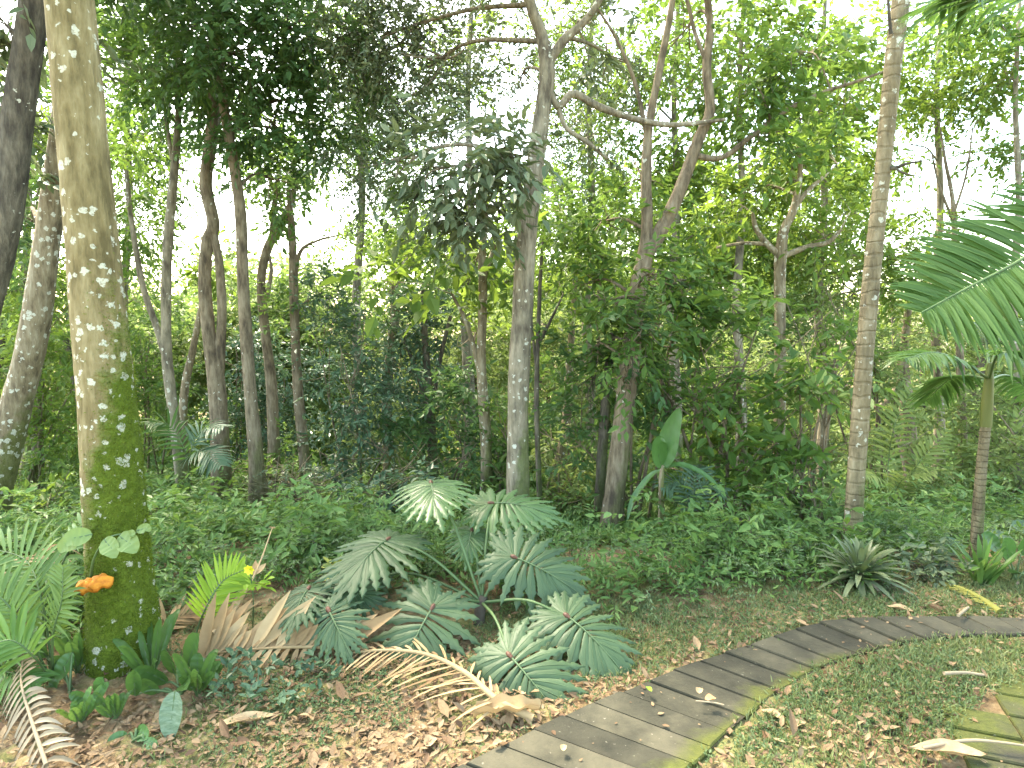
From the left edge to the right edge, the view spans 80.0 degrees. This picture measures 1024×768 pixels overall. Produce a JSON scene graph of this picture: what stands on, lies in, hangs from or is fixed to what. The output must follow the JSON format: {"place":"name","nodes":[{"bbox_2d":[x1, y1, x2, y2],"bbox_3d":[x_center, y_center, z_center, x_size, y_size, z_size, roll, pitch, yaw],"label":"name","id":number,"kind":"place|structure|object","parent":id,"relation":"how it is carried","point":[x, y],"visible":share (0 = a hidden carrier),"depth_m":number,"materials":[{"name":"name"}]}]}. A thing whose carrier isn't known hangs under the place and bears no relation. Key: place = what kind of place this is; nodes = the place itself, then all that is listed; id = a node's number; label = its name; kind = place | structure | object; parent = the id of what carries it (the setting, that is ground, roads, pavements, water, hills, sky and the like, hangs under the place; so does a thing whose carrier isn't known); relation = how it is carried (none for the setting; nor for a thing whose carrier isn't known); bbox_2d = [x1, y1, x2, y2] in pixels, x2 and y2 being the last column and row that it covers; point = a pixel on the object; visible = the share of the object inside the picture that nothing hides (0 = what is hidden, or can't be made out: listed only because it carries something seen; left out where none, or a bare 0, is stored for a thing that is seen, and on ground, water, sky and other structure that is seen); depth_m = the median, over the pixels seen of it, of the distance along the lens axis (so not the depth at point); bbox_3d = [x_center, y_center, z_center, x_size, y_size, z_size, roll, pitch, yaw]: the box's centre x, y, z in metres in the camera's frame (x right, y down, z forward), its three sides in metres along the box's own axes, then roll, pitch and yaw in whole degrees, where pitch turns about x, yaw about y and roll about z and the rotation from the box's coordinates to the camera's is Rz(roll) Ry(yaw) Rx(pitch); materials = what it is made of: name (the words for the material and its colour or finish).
{"place":"outdoors","nodes":[
{"label":"outdoors","id":0,"kind":"place"},
{"bbox_2d":[0,365,1023,767],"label":"ground","id":1,"kind":"structure","parent":0,"point":[84,681],"depth_m":2.60,"materials":[{"name":"soil"}]},
{"bbox_2d":[0,625,59,707],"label":"palm seedling","id":2,"kind":"object","parent":1,"relation":"on","point":[40,673],"visible":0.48,"depth_m":2.58,"materials":[{"name":"green plant"}]},
{"bbox_2d":[1,650,80,767],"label":"palm frond","id":3,"kind":"object","parent":1,"relation":"on","point":[53,728],"visible":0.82,"depth_m":2.33,"materials":[{"name":"plant"}]},
{"bbox_2d":[0,512,85,678],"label":"palm seedling","id":4,"kind":"object","parent":1,"relation":"on","point":[16,581],"visible":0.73,"depth_m":2.61,"materials":[{"name":"green plant"}]},
{"bbox_2d":[12,469,80,519],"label":"shrub","id":5,"kind":"object","parent":1,"relation":"on","point":[42,494],"visible":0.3,"depth_m":6.15,"materials":[{"name":"green plant"}]},
{"bbox_2d":[33,643,74,693],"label":"arrowhead plant","id":6,"kind":"object","parent":1,"relation":"on","point":[63,664],"visible":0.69,"depth_m":2.67,"materials":[{"name":"green plant"}]},
{"bbox_2d":[0,41,134,481],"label":"forest tree","id":7,"kind":"object","parent":1,"relation":"on","point":[109,105],"visible":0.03,"depth_m":9.28,"materials":[{"name":"green plant"}]},
{"bbox_2d":[49,630,85,674],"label":"broad leaf plant","id":8,"kind":"object","parent":1,"relation":"on","point":[64,644],"visible":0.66,"depth_m":2.74,"materials":[{"name":"green plant"}]},
{"bbox_2d":[0,288,156,495],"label":"shrub","id":9,"kind":"object","parent":1,"relation":"on","point":[34,464],"visible":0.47,"depth_m":7.95,"materials":[{"name":"green plant"}]},
{"bbox_2d":[56,682,108,724],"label":"broad leaf plant","id":10,"kind":"object","parent":1,"relation":"on","point":[82,710],"visible":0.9,"depth_m":2.45,"materials":[{"name":"green plant"}]},
{"bbox_2d":[0,65,169,483],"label":"forest tree","id":11,"kind":"object","parent":1,"relation":"on","point":[61,275],"visible":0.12,"depth_m":8.69,"materials":[{"name":"green plant"}]},
{"bbox_2d":[0,0,170,316],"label":"forest tree","id":12,"kind":"object","parent":1,"relation":"on","point":[23,57],"visible":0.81,"depth_m":4.40,"materials":[{"name":"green plant"}]},
{"bbox_2d":[43,0,161,679],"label":"forest tree","id":13,"kind":"object","parent":1,"relation":"on","point":[125,607],"visible":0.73,"depth_m":2.67,"materials":[{"name":"brown plant"}]},
{"bbox_2d":[88,573,113,592],"bbox_3d":[-1.792,0.865,2.659,0.096,0.065,0.067,1,6,13],"label":"bracket fungus","id":14,"kind":"object","parent":13,"relation":"attached to","point":[97,583],"visible":1,"depth_m":2.65},
{"bbox_2d":[57,523,150,577],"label":"climbing vine","id":15,"kind":"object","parent":13,"relation":"attached to","point":[109,546],"visible":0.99,"depth_m":2.62,"materials":[{"name":"green plant"}]},
{"bbox_2d":[93,690,132,718],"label":"broad leaf plant","id":16,"kind":"object","parent":1,"relation":"on","point":[109,706],"visible":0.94,"depth_m":2.47,"materials":[{"name":"plant"}]},
{"bbox_2d":[0,0,235,514],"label":"forest tree","id":17,"kind":"object","parent":1,"relation":"on","point":[20,387],"visible":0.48,"depth_m":5.52,"materials":[{"name":"beige plant"}]},
{"bbox_2d":[107,724,158,749],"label":"broad leaf plant","id":18,"kind":"object","parent":1,"relation":"on","point":[141,732],"visible":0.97,"depth_m":2.37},
{"bbox_2d":[113,608,179,669],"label":"broad leaf plant","id":19,"kind":"object","parent":1,"relation":"on","point":[158,639],"visible":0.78,"depth_m":2.73,"materials":[{"name":"plant"}]},
{"bbox_2d":[47,0,264,492],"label":"forest tree","id":20,"kind":"object","parent":1,"relation":"on","point":[163,332],"visible":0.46,"depth_m":7.05,"materials":[{"name":"green plant"}]},
{"bbox_2d":[159,690,181,740],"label":"broad leaf plant","id":21,"kind":"object","parent":1,"relation":"on","point":[170,713],"visible":0.99,"depth_m":2.39,"materials":[{"name":"plant"}]},
{"bbox_2d":[44,3,302,340],"bbox_3d":[-6.126,-2.546,11.265,4.981,9.360,2.685,0,6,0],"label":"forest tree","id":22,"kind":"object","parent":1,"relation":"on","point":[138,118],"visible":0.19,"depth_m":11.15,"materials":[{"name":"green plant"}]},
{"bbox_2d":[125,633,222,695],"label":"broad leaf plant","id":23,"kind":"object","parent":1,"relation":"on","point":[144,679],"visible":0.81,"depth_m":2.63,"materials":[{"name":"plant"}]},
{"bbox_2d":[159,594,208,629],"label":"palm frond","id":24,"kind":"object","parent":1,"relation":"on","point":[187,618],"visible":0.39,"depth_m":3.19,"materials":[{"name":"plant"}]},
{"bbox_2d":[139,404,236,492],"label":"palm seedling","id":25,"kind":"object","parent":1,"relation":"on","point":[154,426],"visible":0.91,"depth_m":6.39,"materials":[{"name":"green plant"}]},
{"bbox_2d":[172,649,220,696],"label":"broad leaf plant","id":26,"kind":"object","parent":1,"relation":"on","point":[199,671],"visible":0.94,"depth_m":2.61,"materials":[{"name":"plant"}]},
{"bbox_2d":[128,270,266,482],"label":"shrub","id":27,"kind":"object","parent":1,"relation":"on","point":[147,382],"visible":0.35,"depth_m":9.66,"materials":[{"name":"green plant"}]},
{"bbox_2d":[145,471,250,521],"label":"shrub","id":28,"kind":"object","parent":1,"relation":"on","point":[166,484],"visible":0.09,"depth_m":6.36,"materials":[{"name":"green plant"}]},
{"bbox_2d":[178,225,253,489],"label":"forest tree","id":29,"kind":"object","parent":1,"relation":"on","point":[184,393],"visible":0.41,"depth_m":7.68,"materials":[{"name":"plant"}]},
{"bbox_2d":[185,550,256,632],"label":"palm seedling","id":30,"kind":"object","parent":1,"relation":"on","point":[226,587],"visible":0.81,"depth_m":3.09,"materials":[{"name":"green plant"}]},
{"bbox_2d":[99,0,382,502],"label":"forest tree","id":31,"kind":"object","parent":1,"relation":"on","point":[214,341],"visible":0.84,"depth_m":6.21,"materials":[{"name":"green plant"}]},
{"bbox_2d":[229,565,275,626],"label":"yellow flower","id":32,"kind":"object","parent":1,"relation":"on","point":[248,571],"visible":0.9,"depth_m":3.12,"materials":[{"name":"green plant"}]},
{"bbox_2d":[196,416,318,491],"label":"shrub","id":33,"kind":"object","parent":1,"relation":"on","point":[240,467],"visible":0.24,"depth_m":7.92,"materials":[{"name":"green plant"}]},
{"bbox_2d":[190,646,342,705],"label":"creeping plant","id":34,"kind":"object","parent":1,"relation":"on","point":[247,687],"visible":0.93,"depth_m":2.68,"materials":[{"name":"green plant"}]},
{"bbox_2d":[188,316,361,473],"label":"shrub","id":35,"kind":"object","parent":1,"relation":"on","point":[261,395],"visible":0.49,"depth_m":10.27,"materials":[{"name":"green plant"}]},
{"bbox_2d":[219,123,334,484],"bbox_3d":[-3.031,-0.802,8.067,1.533,5.242,1.741,0,6,0],"label":"forest tree","id":36,"kind":"object","parent":1,"relation":"on","point":[271,394],"visible":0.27,"depth_m":8.14,"materials":[{"name":"brown plant"}]},
{"bbox_2d":[198,526,401,669],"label":"palm frond","id":37,"kind":"object","parent":1,"relation":"on","point":[223,629],"visible":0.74,"depth_m":2.91,"materials":[{"name":"plant"}]},
{"bbox_2d":[238,453,364,508],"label":"shrub","id":38,"kind":"object","parent":1,"relation":"on","point":[288,477],"visible":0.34,"depth_m":6.54,"materials":[{"name":"green plant"}]},
{"bbox_2d":[175,0,428,505],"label":"forest tree","id":39,"kind":"object","parent":1,"relation":"on","point":[252,416],"visible":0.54,"depth_m":6.39,"materials":[{"name":"green plant"}]},
{"bbox_2d":[243,163,375,494],"bbox_3d":[-2.593,-0.529,8.020,1.673,4.539,1.235,0,6,0],"label":"forest tree","id":40,"kind":"object","parent":1,"relation":"on","point":[289,230],"visible":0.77,"depth_m":7.75,"materials":[{"name":"green plant"}]},
{"bbox_2d":[256,573,390,672],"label":"philodendron","id":41,"kind":"object","parent":1,"relation":"on","point":[344,638],"visible":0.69,"depth_m":2.96,"materials":[{"name":"green plant"}]},
{"bbox_2d":[275,259,442,503],"bbox_3d":[-1.938,0.055,7.330,1.604,3.153,1.936,-6,8,-43],"label":"shrub","id":42,"kind":"object","parent":1,"relation":"on","point":[346,409],"visible":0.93,"depth_m":7.35,"materials":[{"name":"green plant"}]},
{"bbox_2d":[269,0,464,466],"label":"forest tree","id":43,"kind":"object","parent":1,"relation":"on","point":[356,284],"visible":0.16,"depth_m":11.63,"materials":[{"name":"green plant"}]},
{"bbox_2d":[315,433,448,515],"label":"shrub","id":44,"kind":"object","parent":1,"relation":"on","point":[377,479],"visible":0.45,"depth_m":6.42,"materials":[{"name":"green plant"}]},
{"bbox_2d":[334,205,462,492],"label":"forest tree","id":45,"kind":"object","parent":1,"relation":"on","point":[381,284],"visible":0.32,"depth_m":8.29,"materials":[{"name":"green plant"}]},
{"bbox_2d":[312,286,510,480],"bbox_3d":[-1.778,-0.015,11.770,4.336,4.025,3.014,0,6,0],"label":"shrub","id":46,"kind":"object","parent":1,"relation":"on","point":[457,355],"visible":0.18,"depth_m":11.66,"materials":[{"name":"green plant"}]},
{"bbox_2d":[342,278,498,493],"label":"forest tree","id":47,"kind":"object","parent":1,"relation":"on","point":[423,344],"visible":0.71,"depth_m":7.78,"materials":[{"name":"green plant"}]},
{"bbox_2d":[318,208,549,493],"bbox_3d":[-0.816,-0.138,6.738,2.458,3.498,1.770,0,6,0],"label":"forest tree","id":48,"kind":"object","parent":1,"relation":"on","point":[419,310],"visible":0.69,"depth_m":6.55,"materials":[{"name":"green plant"}]},
{"bbox_2d":[330,638,540,732],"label":"palm frond","id":49,"kind":"object","parent":1,"relation":"on","point":[497,702],"visible":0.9,"depth_m":2.65,"materials":[{"name":"plant"}]},
{"bbox_2d":[369,356,533,494],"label":"shrub","id":50,"kind":"object","parent":1,"relation":"on","point":[451,389],"visible":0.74,"depth_m":7.06,"materials":[{"name":"green plant"}]},
{"bbox_2d":[369,0,565,487],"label":"forest tree","id":51,"kind":"object","parent":1,"relation":"on","point":[471,26],"visible":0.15,"depth_m":9.66,"materials":[{"name":"green plant"}]},
{"bbox_2d":[313,478,642,701],"bbox_3d":[-0.251,1.068,3.128,1.543,0.882,1.621,-2,6,-18],"label":"philodendron","id":52,"kind":"object","parent":1,"relation":"on","point":[562,594],"visible":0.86,"depth_m":3.17,"materials":[{"name":"green plant"}]},
{"bbox_2d":[456,387,552,505],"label":"shrub","id":53,"kind":"object","parent":1,"relation":"on","point":[500,449],"visible":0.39,"depth_m":6.72,"materials":[{"name":"green plant"}]},
{"bbox_2d":[295,0,725,533],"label":"forest tree","id":54,"kind":"object","parent":1,"relation":"on","point":[531,172],"visible":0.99,"depth_m":5.27,"materials":[{"name":"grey plant"}]},
{"bbox_2d":[0,400,1023,659],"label":"undergrowth","id":55,"kind":"object","parent":1,"relation":"on","point":[316,528],"visible":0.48,"depth_m":4.22,"materials":[{"name":"green plant"}]},
{"bbox_2d":[0,122,1023,475],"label":"distant woods","id":56,"kind":"object","parent":1,"relation":"on","point":[180,348],"visible":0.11,"depth_m":14.63,"materials":[{"name":"green plant"}]},
{"bbox_2d":[0,537,1023,767],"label":"leaf litter","id":57,"kind":"object","parent":1,"relation":"on","point":[314,760],"visible":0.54,"depth_m":2.44,"materials":[{"name":"brown plant"}]},
{"bbox_2d":[213,711,276,725],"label":"dry leaf","id":58,"kind":"object","parent":57,"relation":"on","point":[249,714],"visible":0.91,"depth_m":2.47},
{"bbox_2d":[910,738,986,755],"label":"dry leaf","id":59,"kind":"object","parent":57,"relation":"on","point":[953,747],"visible":1,"depth_m":2.24,"materials":[{"name":"plant"}]},
{"bbox_2d":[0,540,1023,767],"bbox_3d":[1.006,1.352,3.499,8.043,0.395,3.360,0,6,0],"label":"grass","id":60,"kind":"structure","parent":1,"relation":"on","point":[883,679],"depth_m":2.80,"materials":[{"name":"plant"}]},
{"bbox_2d":[451,336,644,492],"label":"shrub","id":61,"kind":"object","parent":1,"relation":"on","point":[553,431],"visible":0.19,"depth_m":8.57,"materials":[{"name":"green plant"}]},
{"bbox_2d":[495,230,614,503],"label":"forest tree","id":62,"kind":"object","parent":1,"relation":"on","point":[536,347],"visible":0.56,"depth_m":5.96,"materials":[{"name":"green plant"}]},
{"bbox_2d":[487,300,649,473],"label":"shrub","id":63,"kind":"object","parent":1,"relation":"on","point":[557,345],"visible":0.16,"depth_m":11.21,"materials":[{"name":"green plant"}]},
{"bbox_2d":[494,413,648,515],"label":"shrub","id":64,"kind":"object","parent":1,"relation":"on","point":[548,454],"visible":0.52,"depth_m":6.35,"materials":[{"name":"green plant"}]},
{"bbox_2d":[493,167,679,510],"bbox_3d":[0.822,-0.564,7.402,2.177,4.356,1.684,4,7,36],"label":"forest tree","id":65,"kind":"object","parent":1,"relation":"on","point":[570,202],"visible":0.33,"depth_m":7.06,"materials":[{"name":"green plant"}]},
{"bbox_2d":[486,0,697,475],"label":"forest tree","id":66,"kind":"object","parent":1,"relation":"on","point":[568,66],"visible":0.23,"depth_m":9.96,"materials":[{"name":"green plant"}]},
{"bbox_2d":[529,292,710,518],"bbox_3d":[0.913,0.398,5.646,1.201,2.431,2.060,-3,7,-25],"label":"forest tree","id":67,"kind":"object","parent":1,"relation":"on","point":[603,437],"visible":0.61,"depth_m":5.78,"materials":[{"name":"green plant"}]},
{"bbox_2d":[528,270,729,518],"bbox_3d":[1.042,0.174,6.022,2.084,2.612,1.354,0,6,0],"label":"shrub","id":68,"kind":"object","parent":1,"relation":"on","point":[652,432],"visible":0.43,"depth_m":5.87,"materials":[{"name":"green plant"}]},
{"bbox_2d":[627,408,724,531],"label":"banana plant","id":69,"kind":"object","parent":1,"relation":"on","point":[665,445],"visible":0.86,"depth_m":4.97,"materials":[{"name":"green plant"}]},
{"bbox_2d":[609,408,761,509],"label":"shrub","id":70,"kind":"object","parent":1,"relation":"on","point":[680,457],"visible":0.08,"depth_m":7.58,"materials":[{"name":"green plant"}]},
{"bbox_2d":[548,0,829,468],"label":"forest tree","id":71,"kind":"object","parent":1,"relation":"on","point":[678,156],"visible":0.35,"depth_m":8.63,"materials":[{"name":"green plant"}]},
{"bbox_2d":[496,0,886,528],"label":"forest tree","id":72,"kind":"object","parent":1,"relation":"on","point":[649,245],"visible":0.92,"depth_m":5.32,"materials":[{"name":"green plant"}]},
{"bbox_2d":[649,463,733,510],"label":"palm seedling","id":73,"kind":"object","parent":1,"relation":"on","point":[670,488],"visible":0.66,"depth_m":5.13,"materials":[{"name":"green plant"}]},
{"bbox_2d":[626,446,791,526],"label":"shrub","id":74,"kind":"object","parent":1,"relation":"on","point":[674,474],"visible":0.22,"depth_m":5.27,"materials":[{"name":"green plant"}]},
{"bbox_2d":[612,279,830,517],"bbox_3d":[1.910,0.323,5.631,1.795,2.539,1.727,-1,6,-9],"label":"shrub","id":75,"kind":"object","parent":1,"relation":"on","point":[724,401],"visible":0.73,"depth_m":5.46,"materials":[{"name":"green plant"}]},
{"bbox_2d":[683,339,786,517],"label":"forest tree","id":76,"kind":"object","parent":1,"relation":"on","point":[738,400],"visible":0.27,"depth_m":6.04,"materials":[{"name":"green plant"}]},
{"bbox_2d":[680,317,881,477],"bbox_3d":[5.097,0.320,11.762,3.663,3.233,2.617,3,7,26],"label":"shrub","id":77,"kind":"object","parent":1,"relation":"on","point":[762,371],"visible":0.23,"depth_m":11.29,"materials":[{"name":"green plant"}]},
{"bbox_2d":[665,0,908,486],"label":"forest tree","id":78,"kind":"object","parent":1,"relation":"on","point":[789,21],"visible":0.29,"depth_m":7.91,"materials":[{"name":"green plant"}]},
{"bbox_2d":[675,107,903,519],"bbox_3d":[2.843,-0.620,6.542,2.262,4.453,1.492,1,6,9],"label":"forest tree","id":79,"kind":"object","parent":1,"relation":"on","point":[794,196],"visible":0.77,"depth_m":6.27,"materials":[{"name":"green plant"}]},
{"bbox_2d":[709,289,897,519],"bbox_3d":[2.611,0.337,5.659,1.713,2.430,1.500,0,6,0],"label":"shrub","id":80,"kind":"object","parent":1,"relation":"on","point":[804,448],"visible":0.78,"depth_m":5.45,"materials":[{"name":"green plant"}]},
{"bbox_2d":[758,456,875,541],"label":"shrub","id":81,"kind":"object","parent":1,"relation":"on","point":[814,500],"visible":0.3,"depth_m":5.24,"materials":[{"name":"green plant"}]},
{"bbox_2d":[719,0,941,490],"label":"forest tree","id":82,"kind":"object","parent":1,"relation":"on","point":[889,258],"visible":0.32,"depth_m":8.61,"materials":[{"name":"green plant"}]},
{"bbox_2d":[804,534,917,601],"bbox_3d":[2.119,1.116,3.713,0.684,0.395,0.728,0,6,0],"label":"bromeliad","id":83,"kind":"object","parent":1,"relation":"on","point":[861,553],"visible":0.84,"depth_m":3.66,"materials":[{"name":"green plant"}]},
{"bbox_2d":[786,225,951,488],"bbox_3d":[4.897,-0.241,8.406,2.489,3.987,2.148,0,6,0],"label":"shrub","id":84,"kind":"object","parent":1,"relation":"on","point":[878,374],"visible":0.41,"depth_m":8.46,"materials":[{"name":"green plant"}]},
{"bbox_2d":[842,0,923,540],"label":"palm tree","id":85,"kind":"object","parent":1,"relation":"on","point":[862,385],"visible":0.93,"depth_m":4.22,"materials":[{"name":"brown plant"}]},
{"bbox_2d":[866,381,954,520],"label":"palm seedling","id":86,"kind":"object","parent":1,"relation":"on","point":[924,473],"visible":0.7,"depth_m":6.47,"materials":[{"name":"green plant"}]},
{"bbox_2d":[830,227,1006,475],"bbox_3d":[6.574,-0.341,9.907,2.492,4.444,2.287,-4,7,-33],"label":"forest tree","id":87,"kind":"object","parent":1,"relation":"on","point":[908,313],"visible":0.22,"depth_m":9.54,"materials":[{"name":"green plant"}]},
{"bbox_2d":[824,409,1023,505],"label":"shrub","id":88,"kind":"object","parent":1,"relation":"on","point":[966,455],"visible":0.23,"depth_m":7.24,"materials":[{"name":"green plant"}]},
{"bbox_2d":[883,532,984,588],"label":"shrub","id":89,"kind":"object","parent":1,"relation":"on","point":[928,567],"visible":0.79,"depth_m":3.80,"materials":[{"name":"green plant"}]},
{"bbox_2d":[852,14,1023,483],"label":"forest tree","id":90,"kind":"object","parent":1,"relation":"on","point":[996,108],"visible":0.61,"depth_m":8.43,"materials":[{"name":"green plant"}]},
{"bbox_2d":[854,0,1023,483],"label":"forest tree","id":91,"kind":"object","parent":1,"relation":"on","point":[938,156],"visible":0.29,"depth_m":9.44,"materials":[{"name":"green plant"}]},
{"bbox_2d":[880,318,1023,559],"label":"palm tree","id":92,"kind":"object","parent":1,"relation":"on","point":[947,389],"visible":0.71,"depth_m":3.94,"materials":[{"name":"green plant"}]},
{"bbox_2d":[883,0,1023,372],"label":"palm tree","id":93,"kind":"object","parent":1,"relation":"on","point":[940,305],"visible":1,"depth_m":2.68,"materials":[{"name":"green plant"}]},
{"bbox_2d":[899,364,1023,504],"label":"shrub","id":94,"kind":"object","parent":1,"relation":"on","point":[1009,419],"visible":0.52,"depth_m":7.48,"materials":[{"name":"green plant"}]},
{"bbox_2d":[902,0,1023,483],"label":"forest tree","id":95,"kind":"object","parent":1,"relation":"on","point":[990,33],"visible":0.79,"depth_m":7.63,"materials":[{"name":"green plant"}]},
{"bbox_2d":[930,581,1007,614],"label":"palm frond","id":96,"kind":"object","parent":1,"relation":"on","point":[995,607],"visible":0.91,"depth_m":3.44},
{"bbox_2d":[949,533,1022,585],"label":"strap leaf plant","id":97,"kind":"object","parent":1,"relation":"on","point":[991,573],"visible":0.9,"depth_m":3.69,"materials":[{"name":"green plant"}]},
{"bbox_2d":[981,531,1023,580],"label":"broad leaf plant","id":98,"kind":"object","parent":1,"relation":"on","point":[1009,544],"visible":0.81,"depth_m":3.74,"materials":[{"name":"plant"}]},
{"bbox_2d":[0,0,1023,362],"label":"sky","id":99,"kind":"structure","parent":0,"point":[304,231],"materials":[{"name":"white"}]},
{"bbox_2d":[456,616,1023,767],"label":"path","id":100,"kind":"structure","parent":0,"point":[593,735],"depth_m":2.57,"materials":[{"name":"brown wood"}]},
{"bbox_2d":[940,675,1023,767],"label":"pavement","id":101,"kind":"structure","parent":0,"point":[995,726],"depth_m":2.37,"materials":[{"name":"green wood"}]},
{"bbox_2d":[921,738,1023,749],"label":"stick","id":102,"kind":"object","parent":101,"relation":"on","point":[930,746],"visible":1,"depth_m":2.24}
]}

